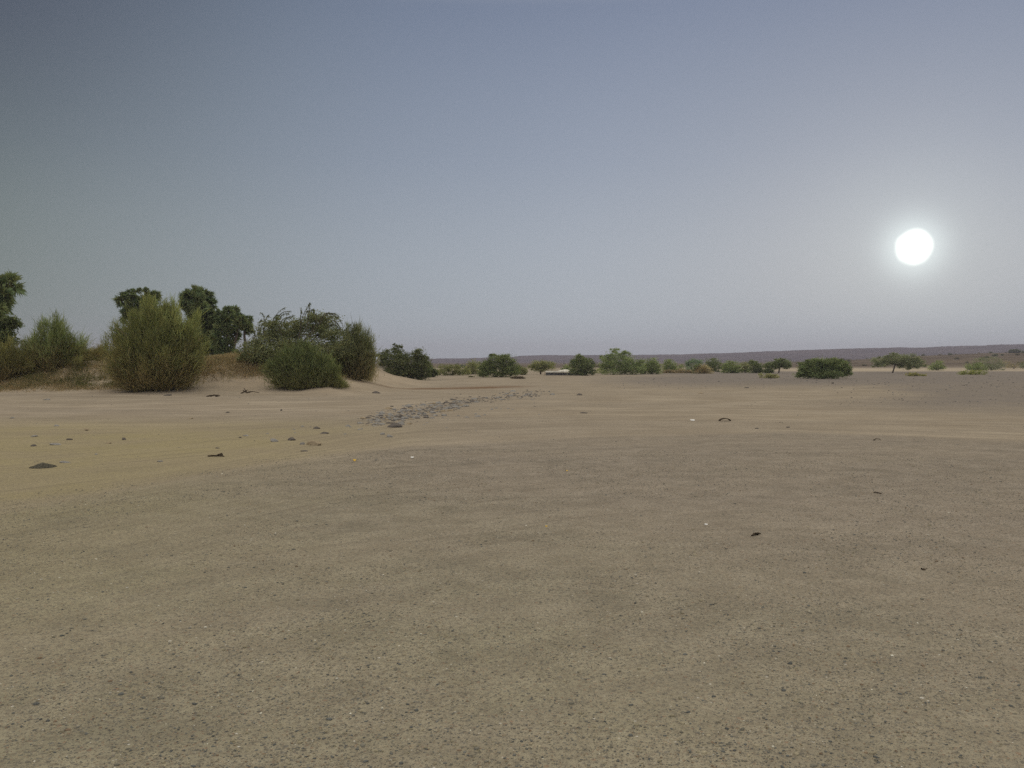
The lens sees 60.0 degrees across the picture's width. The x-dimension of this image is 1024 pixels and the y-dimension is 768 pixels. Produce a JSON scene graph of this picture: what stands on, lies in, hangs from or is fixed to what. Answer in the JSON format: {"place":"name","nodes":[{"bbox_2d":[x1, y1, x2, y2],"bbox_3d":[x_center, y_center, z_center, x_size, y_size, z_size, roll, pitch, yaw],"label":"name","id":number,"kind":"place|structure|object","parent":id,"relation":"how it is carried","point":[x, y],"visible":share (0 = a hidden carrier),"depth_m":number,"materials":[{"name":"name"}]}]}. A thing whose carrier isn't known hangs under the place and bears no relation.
{"place":"outdoors","nodes":[
{"label":"outdoors","id":0,"kind":"place"},
{"bbox_2d":[0,352,1023,767],"bbox_3d":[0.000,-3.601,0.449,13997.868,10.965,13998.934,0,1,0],"label":"ground","id":1,"kind":"structure","parent":0,"point":[808,422],"depth_m":7.34,"materials":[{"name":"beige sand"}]},
{"bbox_2d":[0,306,24,349],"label":"round tree","id":2,"kind":"object","parent":1,"relation":"on","point":[9,323],"visible":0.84,"depth_m":61.54,"materials":[{"name":"green plant"}]},
{"bbox_2d":[0,269,26,325],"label":"broadleaf tree","id":3,"kind":"object","parent":1,"relation":"on","point":[8,290],"visible":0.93,"depth_m":66.01,"materials":[{"name":"green plant"}]},
{"bbox_2d":[0,335,42,380],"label":"feathery bush","id":4,"kind":"object","parent":1,"relation":"on","point":[11,361],"visible":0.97,"depth_m":53.56,"materials":[{"name":"green plant"}]},
{"bbox_2d":[29,462,56,468],"bbox_3d":[-7.738,1.342,14.618,0.402,0.102,0.426,0,1,0],"label":"gravel heap","id":5,"kind":"object","parent":1,"relation":"on","point":[41,465],"visible":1,"depth_m":14.53,"materials":[{"name":"grey gravel"}]},
{"bbox_2d":[8,308,96,374],"bbox_3d":[-28.985,-2.550,55.237,6.417,4.655,5.040,0,1,-18],"label":"feathery bush","id":6,"kind":"object","parent":1,"relation":"on","point":[56,347],"visible":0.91,"depth_m":54.39,"materials":[{"name":"green plant"}]},
{"bbox_2d":[87,340,114,357],"bbox_3d":[-27.396,-2.125,57.874,4.253,2.008,2.995,0,1,12],"label":"feathery bush","id":7,"kind":"object","parent":1,"relation":"on","point":[97,354],"visible":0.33,"depth_m":57.55,"materials":[{"name":"green plant"}]},
{"bbox_2d":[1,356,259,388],"bbox_3d":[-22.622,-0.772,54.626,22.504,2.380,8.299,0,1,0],"label":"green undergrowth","id":8,"kind":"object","parent":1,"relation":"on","point":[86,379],"visible":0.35,"depth_m":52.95,"materials":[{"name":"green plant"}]},
{"bbox_2d":[112,286,166,324],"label":"broadleaf tree","id":9,"kind":"object","parent":1,"relation":"on","point":[128,298],"visible":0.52,"depth_m":83.15,"materials":[{"name":"green plant"}]},
{"bbox_2d":[94,291,216,392],"bbox_3d":[-20.188,-2.564,49.835,6.130,6.311,5.668,1,2,36],"label":"feathery bush","id":10,"kind":"object","parent":1,"relation":"on","point":[156,348],"visible":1,"depth_m":49.07,"materials":[{"name":"green plant"}]},
{"bbox_2d":[0,350,375,392],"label":"dry grass","id":11,"kind":"structure","parent":1,"relation":"on","point":[218,361],"depth_m":53.35,"materials":[{"name":"brown plant"}]},
{"bbox_2d":[177,284,218,356],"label":"broadleaf tree","id":12,"kind":"object","parent":1,"relation":"on","point":[191,301],"visible":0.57,"depth_m":84.86,"materials":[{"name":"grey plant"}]},
{"bbox_2d":[207,453,223,456],"bbox_3d":[-5.441,1.309,16.338,0.313,0.079,0.122,0,1,0],"label":"twig","id":13,"kind":"object","parent":1,"relation":"on","point":[220,454],"visible":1,"depth_m":16.31,"materials":[{"name":"brown wood"}]},
{"bbox_2d":[208,304,253,355],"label":"broadleaf tree","id":14,"kind":"object","parent":1,"relation":"on","point":[232,323],"visible":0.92,"depth_m":83.38,"materials":[{"name":"green plant"}]},
{"bbox_2d":[232,303,354,364],"bbox_3d":[-13.640,-2.918,55.830,7.701,4.395,5.673,0,1,0],"label":"windswept tree","id":15,"kind":"object","parent":1,"relation":"on","point":[323,330],"visible":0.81,"depth_m":55.48,"materials":[{"name":"green plant"}]},
{"bbox_2d":[257,337,349,389],"bbox_3d":[-11.923,-1.159,50.839,5.494,3.424,3.481,0,1,0],"label":"spreading bush","id":16,"kind":"object","parent":1,"relation":"on","point":[300,366],"visible":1,"depth_m":50.33,"materials":[{"name":"green plant"}]},
{"bbox_2d":[307,440,321,445],"bbox_3d":[-4.138,1.258,18.605,0.388,0.167,0.198,-4,5,34],"label":"rock","id":17,"kind":"object","parent":1,"relation":"on","point":[314,442],"visible":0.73,"depth_m":18.53,"materials":[{"name":"beige stone"}]},
{"bbox_2d":[328,317,384,382],"bbox_3d":[-10.112,-2.310,57.006,3.774,4.630,3.965,-1,2,-44],"label":"feathery bush","id":18,"kind":"object","parent":1,"relation":"on","point":[363,360],"visible":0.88,"depth_m":56.38,"materials":[{"name":"green plant"}]},
{"bbox_2d":[387,423,401,427],"bbox_3d":[-3.136,1.140,23.707,0.413,0.211,0.332,-6,5,10],"label":"rock","id":19,"kind":"object","parent":1,"relation":"on","point":[394,425],"visible":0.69,"depth_m":23.61,"materials":[{"name":"stone"}]},
{"bbox_2d":[377,343,433,379],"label":"dark bush","id":20,"kind":"object","parent":1,"relation":"on","point":[417,368],"visible":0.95,"depth_m":87.56,"materials":[{"name":"green plant"}]},
{"bbox_2d":[427,365,438,376],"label":"bush","id":21,"kind":"object","parent":1,"relation":"on","point":[435,372],"visible":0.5,"depth_m":107.78,"materials":[{"name":"green plant"}]},
{"bbox_2d":[435,363,471,375],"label":"olive bush","id":22,"kind":"object","parent":1,"relation":"on","point":[455,371],"visible":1,"depth_m":122.28,"materials":[{"name":"green plant"}]},
{"bbox_2d":[463,358,478,373],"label":"olive bush","id":23,"kind":"object","parent":1,"relation":"on","point":[472,363],"visible":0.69,"depth_m":132.83,"materials":[{"name":"green plant"}]},
{"bbox_2d":[475,352,523,376],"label":"dome tree","id":24,"kind":"object","parent":1,"relation":"on","point":[486,368],"visible":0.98,"depth_m":105.28,"materials":[{"name":"green plant"}]},
{"bbox_2d":[511,376,526,378],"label":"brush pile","id":25,"kind":"object","parent":1,"relation":"on","point":[517,377],"visible":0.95,"depth_m":96.23,"materials":[{"name":"brown plant"}]},
{"bbox_2d":[513,365,527,374],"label":"olive bush","id":26,"kind":"object","parent":1,"relation":"on","point":[525,370],"visible":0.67,"depth_m":127.76,"materials":[{"name":"green plant"}]},
{"bbox_2d":[527,360,556,373],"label":"spreading tree","id":27,"kind":"object","parent":1,"relation":"on","point":[541,366],"visible":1,"depth_m":135.34,"materials":[{"name":"green plant"}]},
{"bbox_2d":[92,376,1018,476],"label":"stones","id":28,"kind":"object","parent":1,"relation":"on","point":[601,378],"visible":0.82,"depth_m":41.06,"materials":[{"name":"grey stone"}]},
{"bbox_2d":[560,364,570,369],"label":"round bush","id":29,"kind":"object","parent":1,"relation":"on","point":[567,367],"visible":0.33,"depth_m":151.92,"materials":[{"name":"green plant"}]},
{"bbox_2d":[565,354,596,375],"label":"round tree","id":30,"kind":"object","parent":1,"relation":"on","point":[584,366],"visible":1,"depth_m":121.00,"materials":[{"name":"green plant"}]},
{"bbox_2d":[596,347,647,374],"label":"umbrella tree","id":31,"kind":"object","parent":1,"relation":"on","point":[627,365],"visible":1,"depth_m":130.20,"materials":[{"name":"green plant"}]},
{"bbox_2d":[638,357,663,373],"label":"round bush","id":32,"kind":"object","parent":1,"relation":"on","point":[653,363],"visible":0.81,"depth_m":137.78,"materials":[{"name":"green plant"}]},
{"bbox_2d":[661,359,677,371],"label":"round bush","id":33,"kind":"object","parent":1,"relation":"on","point":[669,367],"visible":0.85,"depth_m":162.25,"materials":[{"name":"green plant"}]},
{"bbox_2d":[660,368,693,372],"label":"grass mound","id":34,"kind":"object","parent":1,"relation":"on","point":[679,370],"depth_m":151.37,"materials":[{"name":"plant"}]},
{"bbox_2d":[683,358,703,369],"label":"round bush","id":35,"kind":"object","parent":1,"relation":"on","point":[693,362],"visible":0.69,"depth_m":178.06,"materials":[{"name":"green plant"}]},
{"bbox_2d":[692,363,700,373],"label":"bush","id":36,"kind":"object","parent":1,"relation":"on","point":[696,366],"visible":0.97,"depth_m":144.23,"materials":[{"name":"green plant"}]},
{"bbox_2d":[691,363,715,373],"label":"grass tuft","id":37,"kind":"object","parent":1,"relation":"on","point":[703,369],"visible":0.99,"depth_m":143.56,"materials":[{"name":"beige plant"}]},
{"bbox_2d":[704,358,722,371],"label":"round bush","id":38,"kind":"object","parent":1,"relation":"on","point":[713,363],"visible":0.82,"depth_m":170.45,"materials":[{"name":"green plant"}]},
{"bbox_2d":[720,360,743,372],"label":"round bush","id":39,"kind":"object","parent":1,"relation":"on","point":[727,366],"visible":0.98,"depth_m":152.48,"materials":[{"name":"green plant"}]},
{"bbox_2d":[740,362,748,372],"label":"round bush","id":40,"kind":"object","parent":1,"relation":"on","point":[745,369],"visible":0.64,"depth_m":156.53,"materials":[{"name":"green plant"}]},
{"bbox_2d":[747,359,764,372],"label":"round bush","id":41,"kind":"object","parent":1,"relation":"on","point":[755,367],"visible":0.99,"depth_m":152.12,"materials":[{"name":"green plant"}]},
{"bbox_2d":[762,360,774,372],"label":"round bush","id":42,"kind":"object","parent":1,"relation":"on","point":[769,368],"visible":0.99,"depth_m":151.59,"materials":[{"name":"green plant"}]},
{"bbox_2d":[758,372,779,377],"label":"bush","id":43,"kind":"object","parent":1,"relation":"on","point":[769,375],"visible":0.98,"depth_m":99.01,"materials":[{"name":"green plant"}]},
{"bbox_2d":[770,358,791,372],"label":"forked tree","id":44,"kind":"object","parent":1,"relation":"on","point":[784,363],"visible":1,"depth_m":151.39,"materials":[{"name":"green plant"}]},
{"bbox_2d":[792,356,852,378],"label":"broad bush","id":45,"kind":"object","parent":1,"relation":"on","point":[831,368],"visible":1,"depth_m":95.23,"materials":[{"name":"green plant"}]},
{"bbox_2d":[869,352,927,372],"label":"acacia tree","id":46,"kind":"object","parent":1,"relation":"on","point":[906,360],"visible":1,"depth_m":153.14,"materials":[{"name":"green plant"}]},
{"bbox_2d":[905,372,926,375],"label":"bush","id":47,"kind":"object","parent":1,"relation":"on","point":[915,373],"visible":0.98,"depth_m":118.06,"materials":[{"name":"green plant"}]},
{"bbox_2d":[925,359,946,369],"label":"round bush","id":48,"kind":"object","parent":1,"relation":"on","point":[936,366],"visible":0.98,"depth_m":207.25,"materials":[{"name":"green plant"}]},
{"bbox_2d":[956,370,986,374],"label":"bush","id":49,"kind":"object","parent":1,"relation":"on","point":[971,372],"visible":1,"depth_m":128.75,"materials":[{"name":"green plant"}]},
{"bbox_2d":[963,362,988,370],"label":"round bush","id":50,"kind":"object","parent":1,"relation":"on","point":[978,366],"visible":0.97,"depth_m":198.21,"materials":[{"name":"green plant"}]},
{"bbox_2d":[973,356,1005,370],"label":"bush","id":51,"kind":"object","parent":1,"relation":"on","point":[993,365],"visible":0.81,"depth_m":208.18,"materials":[{"name":"green plant"}]},
{"bbox_2d":[1003,360,1020,368],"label":"scrub bush","id":52,"kind":"object","parent":1,"relation":"on","point":[1008,365],"visible":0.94,"depth_m":270.75,"materials":[{"name":"green plant"}]},
{"bbox_2d":[1008,349,1021,352],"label":"hill bush","id":53,"kind":"object","parent":1,"relation":"on","point":[1014,351],"visible":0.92,"depth_m":558.52,"materials":[{"name":"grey plant"}]},
{"bbox_2d":[0,0,1023,358],"label":"sky","id":54,"kind":"structure","parent":0,"point":[448,178],"materials":[{"name":"blue"}]},
{"bbox_2d":[546,371,578,374],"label":"stone platform","id":55,"kind":"structure","parent":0,"point":[557,372],"depth_m":123.33,"materials":[{"name":"stone"}]},
{"bbox_2d":[376,344,1023,362],"bbox_3d":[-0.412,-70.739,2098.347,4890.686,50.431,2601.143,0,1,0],"label":"hills","id":56,"kind":"structure","parent":0,"point":[804,355],"depth_m":1726.86,"materials":[{"name":"stone"}]}
]}

